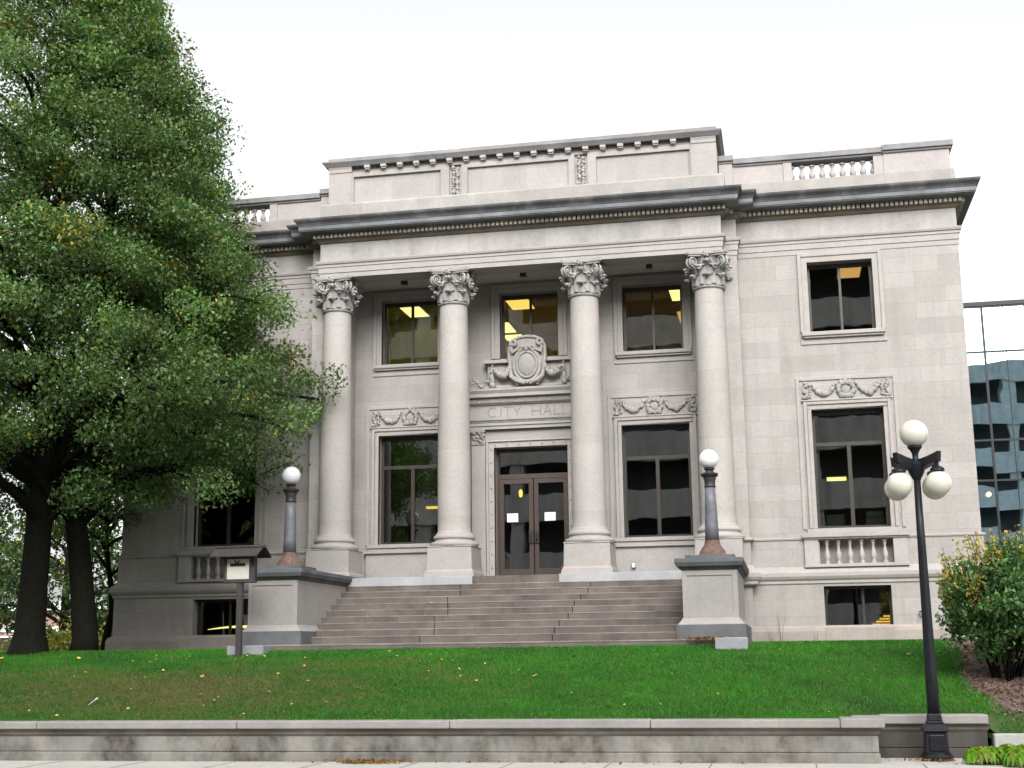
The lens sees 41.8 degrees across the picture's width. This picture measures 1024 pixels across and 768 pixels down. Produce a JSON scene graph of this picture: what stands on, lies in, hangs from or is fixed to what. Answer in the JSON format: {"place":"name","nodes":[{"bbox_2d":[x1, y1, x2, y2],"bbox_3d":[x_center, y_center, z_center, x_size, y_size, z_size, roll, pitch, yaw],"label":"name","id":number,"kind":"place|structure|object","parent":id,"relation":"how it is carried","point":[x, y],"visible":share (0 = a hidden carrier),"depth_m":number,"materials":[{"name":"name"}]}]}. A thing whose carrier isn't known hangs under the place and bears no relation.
{"place":"outdoors","nodes":[
{"label":"outdoors","id":0,"kind":"place"},
{"bbox_2d":[0,638,1023,737],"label":"lawn","id":1,"kind":"structure","parent":0,"point":[993,723],"depth_m":23.49,"materials":[{"name":"plant"}]},
{"bbox_2d":[0,637,11,651],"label":"background bush","id":2,"kind":"object","parent":1,"relation":"on","point":[2,645],"visible":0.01,"depth_m":53.39,"materials":[{"name":"green plant"}]},
{"bbox_2d":[0,497,24,629],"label":"background tree","id":3,"kind":"object","parent":1,"relation":"on","point":[6,538],"visible":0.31,"depth_m":66.67,"materials":[{"name":"green plant"}]},
{"bbox_2d":[0,601,108,648],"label":"brick building","id":4,"kind":"structure","parent":1,"relation":"on","point":[4,636],"depth_m":97.17,"materials":[{"name":"white paint"}]},
{"bbox_2d":[0,636,11,648],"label":"window","id":5,"kind":"structure","parent":4,"relation":"in","point":[2,638],"depth_m":97.23,"materials":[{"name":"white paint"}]},
{"bbox_2d":[0,490,122,650],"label":"background tree","id":6,"kind":"object","parent":1,"relation":"on","point":[57,567],"visible":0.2,"depth_m":57.36,"materials":[{"name":"green plant"}]},
{"bbox_2d":[46,610,105,650],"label":"background bush","id":7,"kind":"object","parent":1,"relation":"on","point":[59,644],"visible":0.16,"depth_m":51.90,"materials":[{"name":"green plant"}]},
{"bbox_2d":[51,395,150,649],"bbox_3d":[-10.702,3.582,35.095,3.923,7.140,3.871,-3,-12,11],"label":"young tree","id":8,"kind":"object","parent":1,"relation":"on","point":[107,529],"visible":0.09,"depth_m":34.55,"materials":[{"name":"green plant"}]},
{"bbox_2d":[0,0,225,655],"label":"shade tree","id":9,"kind":"object","parent":1,"relation":"on","point":[42,514],"visible":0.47,"depth_m":29.42,"materials":[{"name":"green plant"}]},
{"bbox_2d":[0,0,348,650],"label":"shade tree","id":10,"kind":"object","parent":1,"relation":"on","point":[183,148],"visible":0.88,"depth_m":29.73,"materials":[{"name":"green plant"}]},
{"bbox_2d":[210,546,271,657],"bbox_3d":[-5.598,4.515,27.539,1.100,2.350,0.636,-3,-12,11],"label":"notice sign","id":11,"kind":"object","parent":1,"relation":"on","point":[240,566],"visible":0.89,"depth_m":27.58,"materials":[{"name":"brown wood"}]},
{"bbox_2d":[227,645,271,655],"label":"stone block","id":12,"kind":"structure","parent":1,"relation":"on","point":[257,649],"depth_m":27.53,"materials":[{"name":"white stone"}]},
{"bbox_2d":[105,126,989,650],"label":"city hall","id":13,"kind":"structure","parent":1,"relation":"on","point":[787,376],"depth_m":32.72,"materials":[{"name":"stone"}]},
{"bbox_2d":[189,599,247,648],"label":"basement window","id":14,"kind":"structure","parent":13,"relation":"in","point":[194,642],"depth_m":33.20,"materials":[{"name":"grey stone"}]},
{"bbox_2d":[176,405,269,556],"bbox_3d":[-7.272,2.470,34.193,2.380,3.835,0.550,-3,-12,11],"label":"window","id":15,"kind":"structure","parent":13,"relation":"in","point":[189,551],"depth_m":34.02,"materials":[{"name":"grey stone"}]},
{"bbox_2d":[207,625,247,629],"bbox_3d":[-7.015,6.177,34.005,1.554,0.123,0.134,-3,-12,11],"label":"strip light","id":16,"kind":"object","parent":13,"relation":"attached to","point":[222,626],"visible":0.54,"depth_m":34.08,"materials":[{"name":"yellow"}]},
{"bbox_2d":[193,290,265,376],"bbox_3d":[-7.335,-1.269,34.975,1.990,2.255,0.480,-3,-12,11],"label":"window","id":17,"kind":"structure","parent":13,"relation":"in","point":[261,329],"depth_m":34.72,"materials":[{"name":"grey stone"}]},
{"bbox_2d":[276,466,302,565],"bbox_3d":[-4.903,2.932,29.687,0.600,2.225,0.600,-3,-12,11],"label":"globe lamp","id":18,"kind":"object","parent":13,"relation":"on","point":[291,475],"visible":0.99,"depth_m":29.58,"materials":[{"name":"metal"}]},
{"bbox_2d":[364,403,437,577],"bbox_3d":[-2.576,2.774,34.227,2.338,4.530,0.510,-3,-12,11],"label":"window","id":19,"kind":"structure","parent":13,"relation":"in","point":[394,559],"depth_m":34.32,"materials":[{"name":"beige stone"}]},
{"bbox_2d":[373,289,439,376],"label":"window","id":20,"kind":"structure","parent":13,"relation":"in","point":[412,368],"depth_m":35.08,"materials":[{"name":"beige stone"}]},
{"bbox_2d":[400,306,429,317],"bbox_3d":[-2.692,-2.006,37.130,0.600,0.050,1.120,-3,-12,11],"label":"ceiling light","id":21,"kind":"object","parent":13,"relation":"attached to","point":[420,311],"visible":0.86,"depth_m":37.04,"materials":[{"name":"yellow paint"}]},
{"bbox_2d":[426,505,437,508],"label":"strip light","id":22,"kind":"object","parent":13,"relation":"attached to","point":[431,506],"visible":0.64,"depth_m":41.20,"materials":[{"name":"yellow"}]},
{"bbox_2d":[505,321,517,332],"bbox_3d":[-0.197,-1.652,39.042,0.480,0.050,1.260,-3,-12,11],"label":"ceiling light","id":23,"kind":"object","parent":13,"relation":"attached to","point":[509,327],"visible":0.57,"depth_m":39.09,"materials":[{"name":"yellow paint"}]},
{"bbox_2d":[507,513,517,521],"bbox_3d":[0.017,3.373,33.803,0.280,0.215,0.004,-3,-12,11],"label":"paper notice","id":24,"kind":"object","parent":13,"relation":"attached to","point":[512,517],"visible":1,"depth_m":33.80,"materials":[{"name":"white paper"}]},
{"bbox_2d":[505,333,522,340],"bbox_3d":[0.075,-1.405,40.185,0.610,0.050,0.760,-3,-12,11],"label":"ceiling light","id":25,"kind":"object","parent":13,"relation":"attached to","point":[509,337],"visible":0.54,"depth_m":39.88,"materials":[{"name":"yellow paint"}]},
{"bbox_2d":[505,299,535,309],"bbox_3d":[0.204,-2.196,36.363,0.670,0.050,1.260,-3,-12,11],"label":"ceiling light","id":26,"kind":"object","parent":13,"relation":"attached to","point":[517,304],"visible":0.57,"depth_m":36.43,"materials":[{"name":"yellow paint"}]},
{"bbox_2d":[519,456,522,496],"bbox_3d":[0.227,2.479,35.898,0.100,1.100,0.100,-3,-12,11],"label":"hanging lamp","id":27,"kind":"object","parent":13,"relation":"hanging from","point":[520,493],"visible":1,"depth_m":35.80,"materials":[{"name":"yellow"}]},
{"bbox_2d":[491,281,566,358],"bbox_3d":[0.460,-1.609,34.519,1.962,1.955,0.400,-3,-12,11],"label":"window","id":28,"kind":"structure","parent":13,"relation":"in","point":[496,290],"depth_m":34.50,"materials":[{"name":"beige stone"}]},
{"bbox_2d":[497,447,568,575],"bbox_3d":[0.547,3.247,33.680,1.880,3.310,0.203,-3,-12,11],"label":"entrance door","id":29,"kind":"structure","parent":13,"relation":"in","point":[535,569],"depth_m":33.73,"materials":[{"name":"brown metal"}]},
{"bbox_2d":[545,512,555,520],"bbox_3d":[0.958,3.317,33.621,0.280,0.210,0.004,-3,-12,11],"label":"paper notice","id":30,"kind":"object","parent":13,"relation":"attached to","point":[549,516],"visible":1,"depth_m":33.62,"materials":[{"name":"white paper"}]},
{"bbox_2d":[632,344,651,350],"bbox_3d":[3.400,-0.799,34.991,0.500,0.492,0.200,-3,-12,11],"label":"desk monitor","id":31,"kind":"object","parent":13,"relation":"on","point":[637,347],"visible":0.4,"depth_m":34.99,"materials":[{"name":"plastic"}]},
{"bbox_2d":[646,264,652,268],"bbox_3d":[3.379,-2.933,33.048,0.180,0.150,0.180,-3,-12,11],"label":"ceiling fixture","id":32,"kind":"object","parent":13,"relation":"attached to","point":[648,266],"visible":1,"depth_m":32.98,"materials":[{"name":"metal"}]},
{"bbox_2d":[612,273,693,363],"bbox_3d":[3.552,-1.630,33.845,1.986,2.255,0.480,-3,-12,11],"label":"window","id":33,"kind":"structure","parent":13,"relation":"in","point":[684,353],"depth_m":33.78,"materials":[{"name":"beige stone"}]},
{"bbox_2d":[607,391,700,571],"bbox_3d":[3.583,2.455,33.022,2.338,4.530,0.510,-3,-12,11],"label":"window","id":34,"kind":"structure","parent":13,"relation":"in","point":[658,552],"depth_m":33.03,"materials":[{"name":"beige stone"}]},
{"bbox_2d":[660,341,678,348],"bbox_3d":[4.125,-0.835,35.056,0.500,0.570,0.200,-3,-12,11],"label":"desk monitor","id":35,"kind":"object","parent":13,"relation":"on","point":[669,345],"visible":0.4,"depth_m":35.06,"materials":[{"name":"plastic"}]},
{"bbox_2d":[668,290,679,300],"bbox_3d":[4.391,-2.397,35.624,0.420,0.050,1.320,-3,-12,11],"label":"ceiling light","id":36,"kind":"object","parent":13,"relation":"attached to","point":[674,295],"visible":0.43,"depth_m":35.67,"materials":[{"name":"yellow paint"}]},
{"bbox_2d":[676,310,680,322],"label":"ceiling light","id":37,"kind":"object","parent":13,"relation":"attached to","point":[678,312],"visible":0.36,"depth_m":37.79,"materials":[{"name":"yellow paint"}]},
{"bbox_2d":[699,449,725,554],"bbox_3d":[4.134,2.465,27.919,0.600,2.225,0.600,-3,-12,11],"label":"globe lamp","id":38,"kind":"object","parent":13,"relation":"on","point":[708,459],"visible":0.97,"depth_m":27.81,"materials":[{"name":"metal"}]},
{"bbox_2d":[825,515,844,525],"bbox_3d":[7.637,3.255,31.690,0.440,0.300,0.320,-3,-12,11],"label":"desk box","id":39,"kind":"object","parent":13,"relation":"on","point":[835,520],"visible":0.77,"depth_m":31.55,"materials":[{"name":"black paint"}]},
{"bbox_2d":[826,475,846,480],"bbox_3d":[9.098,2.641,37.601,0.560,0.120,0.250,-3,-12,11],"label":"strip light","id":40,"kind":"object","parent":13,"relation":"attached to","point":[837,478],"visible":1,"depth_m":37.49,"materials":[{"name":"yellow"}]},
{"bbox_2d":[796,248,886,344],"bbox_3d":[7.847,-2.053,32.004,1.990,2.255,0.480,-3,-12,11],"label":"window","id":41,"kind":"structure","parent":13,"relation":"in","point":[810,337],"depth_m":31.92,"materials":[{"name":"beige stone"}]},
{"bbox_2d":[836,267,861,278],"bbox_3d":[8.475,-2.830,33.720,0.600,0.050,1.110,-3,-12,11],"label":"ceiling light","id":42,"kind":"object","parent":13,"relation":"attached to","point":[855,272],"visible":0.61,"depth_m":33.73,"materials":[{"name":"yellow paint"}]},
{"bbox_2d":[795,373,908,539],"bbox_3d":[7.866,1.688,31.231,2.380,3.835,0.550,-3,-12,11],"label":"window","id":43,"kind":"structure","parent":13,"relation":"in","point":[862,531],"depth_m":31.28,"materials":[{"name":"beige stone"}]},
{"bbox_2d":[824,585,895,640],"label":"basement window","id":44,"kind":"structure","parent":13,"relation":"in","point":[835,633],"depth_m":30.22,"materials":[{"name":"beige stone"}]},
{"bbox_2d":[865,511,885,524],"bbox_3d":[8.554,3.194,31.596,0.492,0.360,0.392,-3,-12,11],"label":"office machine","id":45,"kind":"object","parent":13,"relation":"on","point":[875,517],"visible":0.79,"depth_m":31.44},
{"bbox_2d":[871,622,889,624],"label":"strip light","id":46,"kind":"object","parent":13,"relation":"attached to","point":[876,623],"visible":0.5,"depth_m":30.92,"materials":[{"name":"yellow"}]},
{"bbox_2d":[875,619,889,621],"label":"strip light","id":47,"kind":"object","parent":13,"relation":"attached to","point":[882,620],"visible":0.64,"depth_m":30.92,"materials":[{"name":"yellow"}]},
{"bbox_2d":[882,613,889,616],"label":"strip light","id":48,"kind":"object","parent":13,"relation":"attached to","point":[886,614],"visible":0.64,"depth_m":30.92,"materials":[{"name":"yellow"}]},
{"bbox_2d":[668,635,723,639],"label":"leaf litter","id":49,"kind":"object","parent":1,"relation":"on","point":[702,637],"visible":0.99,"depth_m":26.16,"materials":[{"name":"brown plant"}]},
{"bbox_2d":[715,637,748,649],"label":"stone block","id":50,"kind":"structure","parent":1,"relation":"on","point":[729,643],"depth_m":25.60,"materials":[{"name":"white stone"}]},
{"bbox_2d":[943,639,1023,720],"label":"mulch bed","id":51,"kind":"object","parent":1,"relation":"on","point":[988,685],"visible":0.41,"depth_m":22.32,"materials":[{"name":"brown wood"}]},
{"bbox_2d":[934,524,1023,681],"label":"garden shrub","id":52,"kind":"object","parent":51,"relation":"on","point":[994,627],"visible":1,"depth_m":22.44,"materials":[{"name":"green plant"}]},
{"bbox_2d":[963,299,1023,611],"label":"glass office","id":53,"kind":"structure","parent":1,"relation":"on","point":[994,331],"depth_m":50.00,"materials":[{"name":"blue glass"}]},
{"bbox_2d":[0,758,1023,767],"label":"sidewalk","id":54,"kind":"structure","parent":0,"point":[895,763],"depth_m":20.08,"materials":[{"name":"concrete"}]},
{"bbox_2d":[307,758,426,763],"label":"leaf litter","id":55,"kind":"object","parent":54,"relation":"on","point":[364,760],"visible":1,"depth_m":20.62,"materials":[{"name":"brown plant"}]},
{"bbox_2d":[32,758,956,764],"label":"leaf litter","id":56,"kind":"object","parent":54,"relation":"on","point":[742,762],"visible":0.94,"depth_m":20.20,"materials":[{"name":"brown plant"}]},
{"bbox_2d":[0,714,990,763],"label":"retaining wall","id":57,"kind":"structure","parent":54,"relation":"on","point":[863,739],"depth_m":20.60,"materials":[{"name":"grey concrete"}]},
{"bbox_2d":[884,420,953,761],"bbox_3d":[6.273,3.073,20.389,0.960,5.120,0.860,-3,-12,11],"label":"street lamp","id":58,"kind":"object","parent":54,"relation":"on","point":[936,483],"visible":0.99,"depth_m":20.35,"materials":[{"name":"black metal"}]},
{"bbox_2d":[885,757,989,762],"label":"leaf litter","id":59,"kind":"object","parent":54,"relation":"on","point":[940,760],"visible":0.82,"depth_m":19.66,"materials":[{"name":"brown plant"}]},
{"bbox_2d":[962,746,1006,764],"bbox_3d":[6.785,5.316,19.217,0.660,0.246,0.697,-3,-12,11],"label":"hosta plant","id":60,"kind":"object","parent":54,"relation":"on","point":[983,755],"visible":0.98,"depth_m":19.04,"materials":[{"name":"green plant"}]},
{"bbox_2d":[988,732,1023,746],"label":"planter wall","id":61,"kind":"structure","parent":54,"relation":"on","point":[999,739],"depth_m":20.08,"materials":[{"name":"concrete"}]},
{"bbox_2d":[996,743,1023,761],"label":"hosta plant","id":62,"kind":"object","parent":54,"relation":"on","point":[1005,747],"visible":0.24,"depth_m":19.29,"materials":[{"name":"green plant"}]},
{"bbox_2d":[1001,748,1023,766],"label":"hosta plant","id":63,"kind":"object","parent":54,"relation":"on","point":[1014,756],"visible":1,"depth_m":18.60,"materials":[{"name":"green plant"}]},
{"bbox_2d":[0,0,1023,601],"label":"sky","id":64,"kind":"structure","parent":0,"point":[308,83],"materials":[{"name":"white"}]}
]}

